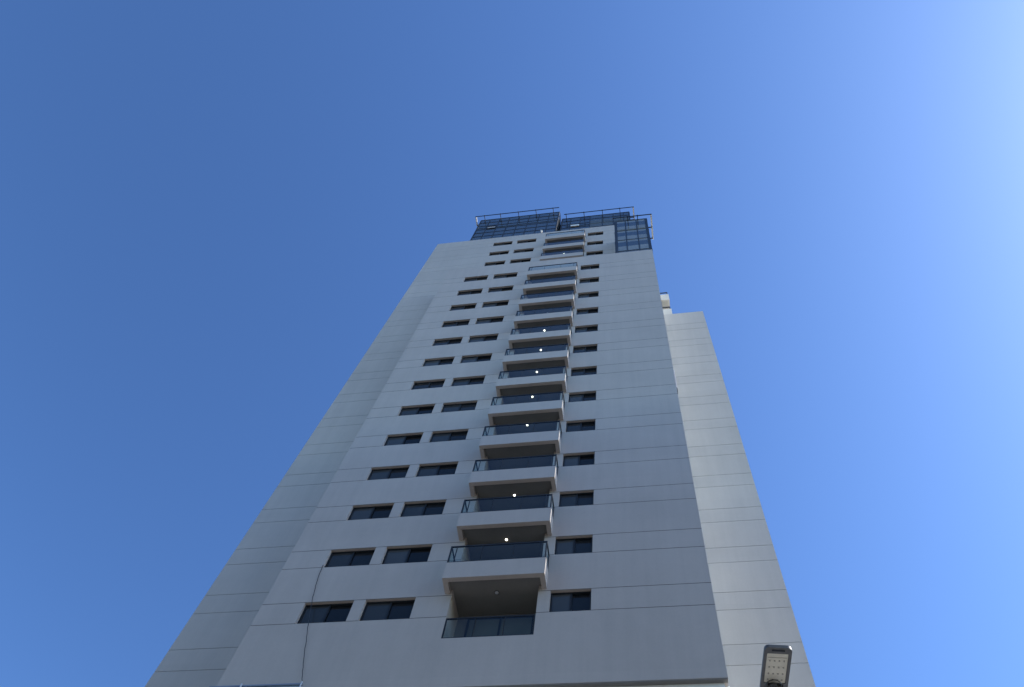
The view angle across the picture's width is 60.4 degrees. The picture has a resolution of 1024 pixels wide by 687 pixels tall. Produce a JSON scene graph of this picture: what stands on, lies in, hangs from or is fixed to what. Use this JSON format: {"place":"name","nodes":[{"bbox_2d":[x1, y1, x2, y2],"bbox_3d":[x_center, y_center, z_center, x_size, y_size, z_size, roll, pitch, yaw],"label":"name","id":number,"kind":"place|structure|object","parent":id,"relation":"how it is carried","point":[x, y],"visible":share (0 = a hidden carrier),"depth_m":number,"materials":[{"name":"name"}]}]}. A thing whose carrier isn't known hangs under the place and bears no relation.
{"place":"outdoors","nodes":[
{"label":"outdoors","id":0,"kind":"place"},
{"bbox_2d":[145,206,815,686],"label":"apartment tower","id":1,"kind":"structure","parent":0,"point":[521,460],"depth_m":33.38,"materials":[{"name":"paint"}]},
{"bbox_2d":[302,566,324,680],"bbox_3d":[-6.139,8.613,27.372,1.370,6.025,0.206,-16,-71,12],"label":"cable","id":2,"kind":"object","parent":1,"relation":"attached to","point":[308,624],"visible":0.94,"depth_m":27.09,"materials":[{"name":"black plastic"}]},
{"bbox_2d":[297,603,352,623],"bbox_3d":[-5.897,8.624,27.862,1.649,1.022,0.085,-5,-69,8],"label":"window","id":3,"kind":"structure","parent":1,"relation":"in","point":[322,613],"depth_m":27.97,"materials":[{"name":"glass"}]},
{"bbox_2d":[325,550,374,566],"bbox_3d":[-5.610,7.548,30.540,1.649,1.022,0.085,-5,-69,8],"label":"window","id":4,"kind":"structure","parent":1,"relation":"in","point":[348,558],"depth_m":30.66,"materials":[{"name":"glass"}]},
{"bbox_2d":[348,505,392,519],"bbox_3d":[-5.323,6.471,33.217,1.649,1.022,0.085,-5,-69,8],"label":"window","id":5,"kind":"structure","parent":1,"relation":"in","point":[374,512],"depth_m":33.36,"materials":[{"name":"glass"}]},
{"bbox_2d":[360,600,414,620],"bbox_3d":[-3.885,8.443,27.574,1.645,1.022,0.085,-5,-69,8],"label":"window","id":6,"kind":"structure","parent":1,"relation":"in","point":[384,610],"depth_m":27.67,"materials":[{"name":"glass"}]},
{"bbox_2d":[367,467,408,479],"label":"window","id":7,"kind":"structure","parent":1,"relation":"in","point":[391,473],"depth_m":36.05,"materials":[{"name":"glass"}]},
{"bbox_2d":[384,434,422,445],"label":"window","id":8,"kind":"structure","parent":1,"relation":"in","point":[409,439],"depth_m":38.74,"materials":[{"name":"glass"}]},
{"bbox_2d":[382,547,431,563],"bbox_3d":[-3.597,7.366,30.251,1.645,1.022,0.085,-5,-69,8],"label":"window","id":9,"kind":"structure","parent":1,"relation":"in","point":[417,554],"depth_m":30.36,"materials":[{"name":"glass"}]},
{"bbox_2d":[399,406,433,415],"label":"window","id":10,"kind":"structure","parent":1,"relation":"in","point":[427,409],"depth_m":41.43,"materials":[{"name":"glass"}]},
{"bbox_2d":[400,502,445,516],"bbox_3d":[-3.310,6.289,32.928,1.645,1.022,0.085,-5,-69,8],"label":"window","id":11,"kind":"structure","parent":1,"relation":"in","point":[436,508],"depth_m":33.06,"materials":[{"name":"glass"}]},
{"bbox_2d":[411,381,444,389],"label":"window","id":12,"kind":"structure","parent":1,"relation":"in","point":[435,384],"depth_m":44.12,"materials":[{"name":"glass"}]},
{"bbox_2d":[416,464,457,476],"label":"window","id":13,"kind":"structure","parent":1,"relation":"in","point":[447,469],"depth_m":35.75,"materials":[{"name":"glass"}]},
{"bbox_2d":[423,358,453,366],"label":"window","id":14,"kind":"structure","parent":1,"relation":"in","point":[443,361],"depth_m":46.82,"materials":[{"name":"glass"}]},
{"bbox_2d":[433,339,461,345],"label":"window","id":15,"kind":"structure","parent":1,"relation":"in","point":[453,341],"depth_m":49.49,"materials":[{"name":"glass"}]},
{"bbox_2d":[430,431,467,441],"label":"window","id":16,"kind":"structure","parent":1,"relation":"in","point":[461,435],"depth_m":38.46,"materials":[{"name":"glass"}]},
{"bbox_2d":[442,321,468,326],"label":"window","id":17,"kind":"structure","parent":1,"relation":"in","point":[460,323],"depth_m":52.20,"materials":[{"name":"glass"}]},
{"bbox_2d":[441,402,476,412],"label":"window","id":18,"kind":"structure","parent":1,"relation":"in","point":[464,406],"depth_m":41.14,"materials":[{"name":"glass"}]},
{"bbox_2d":[450,305,475,310],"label":"window","id":19,"kind":"structure","parent":1,"relation":"in","point":[467,306],"depth_m":54.89,"materials":[{"name":"glass"}]},
{"bbox_2d":[452,377,484,385],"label":"window","id":20,"kind":"structure","parent":1,"relation":"in","point":[471,381],"depth_m":43.83,"materials":[{"name":"glass"}]},
{"bbox_2d":[457,290,481,295],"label":"window","id":21,"kind":"structure","parent":1,"relation":"in","point":[478,291],"depth_m":57.59,"materials":[{"name":"glass"}]},
{"bbox_2d":[464,277,487,281],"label":"window","id":22,"kind":"structure","parent":1,"relation":"in","point":[480,278],"depth_m":60.27,"materials":[{"name":"glass"}]},
{"bbox_2d":[461,355,491,362],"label":"window","id":23,"kind":"structure","parent":1,"relation":"in","point":[488,357],"depth_m":46.52,"materials":[{"name":"glass"}]},
{"bbox_2d":[468,335,497,342],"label":"window","id":24,"kind":"structure","parent":1,"relation":"in","point":[485,338],"depth_m":49.23,"materials":[{"name":"glass"}]},
{"bbox_2d":[476,317,503,323],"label":"window","id":25,"kind":"structure","parent":1,"relation":"in","point":[482,321],"depth_m":51.91,"materials":[{"name":"glass"}]},
{"bbox_2d":[485,262,504,265],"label":"window","id":26,"kind":"structure","parent":1,"relation":"in","point":[499,263],"depth_m":69.37,"materials":[{"name":"glass"}]},
{"bbox_2d":[482,301,508,307],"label":"window","id":27,"kind":"structure","parent":1,"relation":"in","point":[498,303],"depth_m":54.61,"materials":[{"name":"glass"}]},
{"bbox_2d":[489,252,508,255],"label":"window","id":28,"kind":"structure","parent":1,"relation":"in","point":[501,253],"depth_m":72.06,"materials":[{"name":"glass"}]},
{"bbox_2d":[488,287,512,292],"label":"window","id":29,"kind":"structure","parent":1,"relation":"in","point":[508,288],"depth_m":57.30,"materials":[{"name":"glass"}]},
{"bbox_2d":[493,242,511,245],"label":"window","id":30,"kind":"structure","parent":1,"relation":"in","point":[510,242],"depth_m":74.73,"materials":[{"name":"glass"}]},
{"bbox_2d":[493,274,516,278],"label":"window","id":31,"kind":"structure","parent":1,"relation":"in","point":[510,275],"depth_m":59.98,"materials":[{"name":"glass"}]},
{"bbox_2d":[510,259,530,263],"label":"window","id":32,"kind":"structure","parent":1,"relation":"in","point":[528,260],"depth_m":69.06,"materials":[{"name":"glass"}]},
{"bbox_2d":[514,249,533,252],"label":"window","id":33,"kind":"structure","parent":1,"relation":"in","point":[529,250],"depth_m":71.75,"materials":[{"name":"glass"}]},
{"bbox_2d":[517,240,535,243],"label":"window","id":34,"kind":"structure","parent":1,"relation":"in","point":[529,240],"depth_m":74.46,"materials":[{"name":"glass"}]},
{"bbox_2d":[549,591,590,611],"bbox_3d":[1.789,7.930,26.759,1.265,1.022,0.085,-5,-69,8],"label":"window","id":35,"kind":"structure","parent":1,"relation":"in","point":[567,601],"depth_m":26.86,"materials":[{"name":"glass"}]},
{"bbox_2d":[555,537,592,554],"bbox_3d":[2.077,6.854,29.436,1.265,1.022,0.085,-5,-69,8],"label":"window","id":36,"kind":"structure","parent":1,"relation":"in","point":[572,545],"depth_m":29.55,"materials":[{"name":"glass"}]},
{"bbox_2d":[559,492,593,506],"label":"window","id":37,"kind":"structure","parent":1,"relation":"in","point":[573,499],"depth_m":32.24,"materials":[{"name":"glass"}]},
{"bbox_2d":[563,454,594,466],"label":"window","id":38,"kind":"structure","parent":1,"relation":"in","point":[588,459],"depth_m":34.93,"materials":[{"name":"glass"}]},
{"bbox_2d":[566,421,595,431],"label":"window","id":39,"kind":"structure","parent":1,"relation":"in","point":[579,426],"depth_m":37.63,"materials":[{"name":"glass"}]},
{"bbox_2d":[569,393,595,401],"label":"window","id":40,"kind":"structure","parent":1,"relation":"in","point":[587,396],"depth_m":40.32,"materials":[{"name":"glass"}]},
{"bbox_2d":[571,368,596,375],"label":"window","id":41,"kind":"structure","parent":1,"relation":"in","point":[589,371],"depth_m":43.00,"materials":[{"name":"glass"}]},
{"bbox_2d":[573,346,596,352],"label":"window","id":42,"kind":"structure","parent":1,"relation":"in","point":[589,348],"depth_m":45.72,"materials":[{"name":"glass"}]},
{"bbox_2d":[575,326,597,332],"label":"window","id":43,"kind":"structure","parent":1,"relation":"in","point":[594,328],"depth_m":48.40,"materials":[{"name":"glass"}]},
{"bbox_2d":[577,309,597,314],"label":"window","id":44,"kind":"structure","parent":1,"relation":"in","point":[588,311],"depth_m":51.10,"materials":[{"name":"glass"}]},
{"bbox_2d":[578,293,598,297],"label":"window","id":45,"kind":"structure","parent":1,"relation":"in","point":[591,294],"depth_m":53.78,"materials":[{"name":"glass"}]},
{"bbox_2d":[579,278,598,283],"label":"window","id":46,"kind":"structure","parent":1,"relation":"in","point":[588,280],"depth_m":56.47,"materials":[{"name":"glass"}]},
{"bbox_2d":[581,265,598,269],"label":"window","id":47,"kind":"structure","parent":1,"relation":"in","point":[588,267],"depth_m":59.17,"materials":[{"name":"glass"}]},
{"bbox_2d":[586,252,602,255],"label":"window","id":48,"kind":"structure","parent":1,"relation":"in","point":[595,253],"depth_m":68.23,"materials":[{"name":"glass"}]},
{"bbox_2d":[587,242,602,245],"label":"window","id":49,"kind":"structure","parent":1,"relation":"in","point":[596,243],"depth_m":70.94,"materials":[{"name":"glass"}]},
{"bbox_2d":[0,0,1023,686],"label":"sky","id":50,"kind":"structure","parent":0,"point":[212,212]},
{"bbox_2d":[760,644,791,686],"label":"street lamp","id":51,"kind":"object","parent":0,"point":[776,665],"visible":1,"depth_m":9.80,"materials":[{"name":"metal"}]}
]}

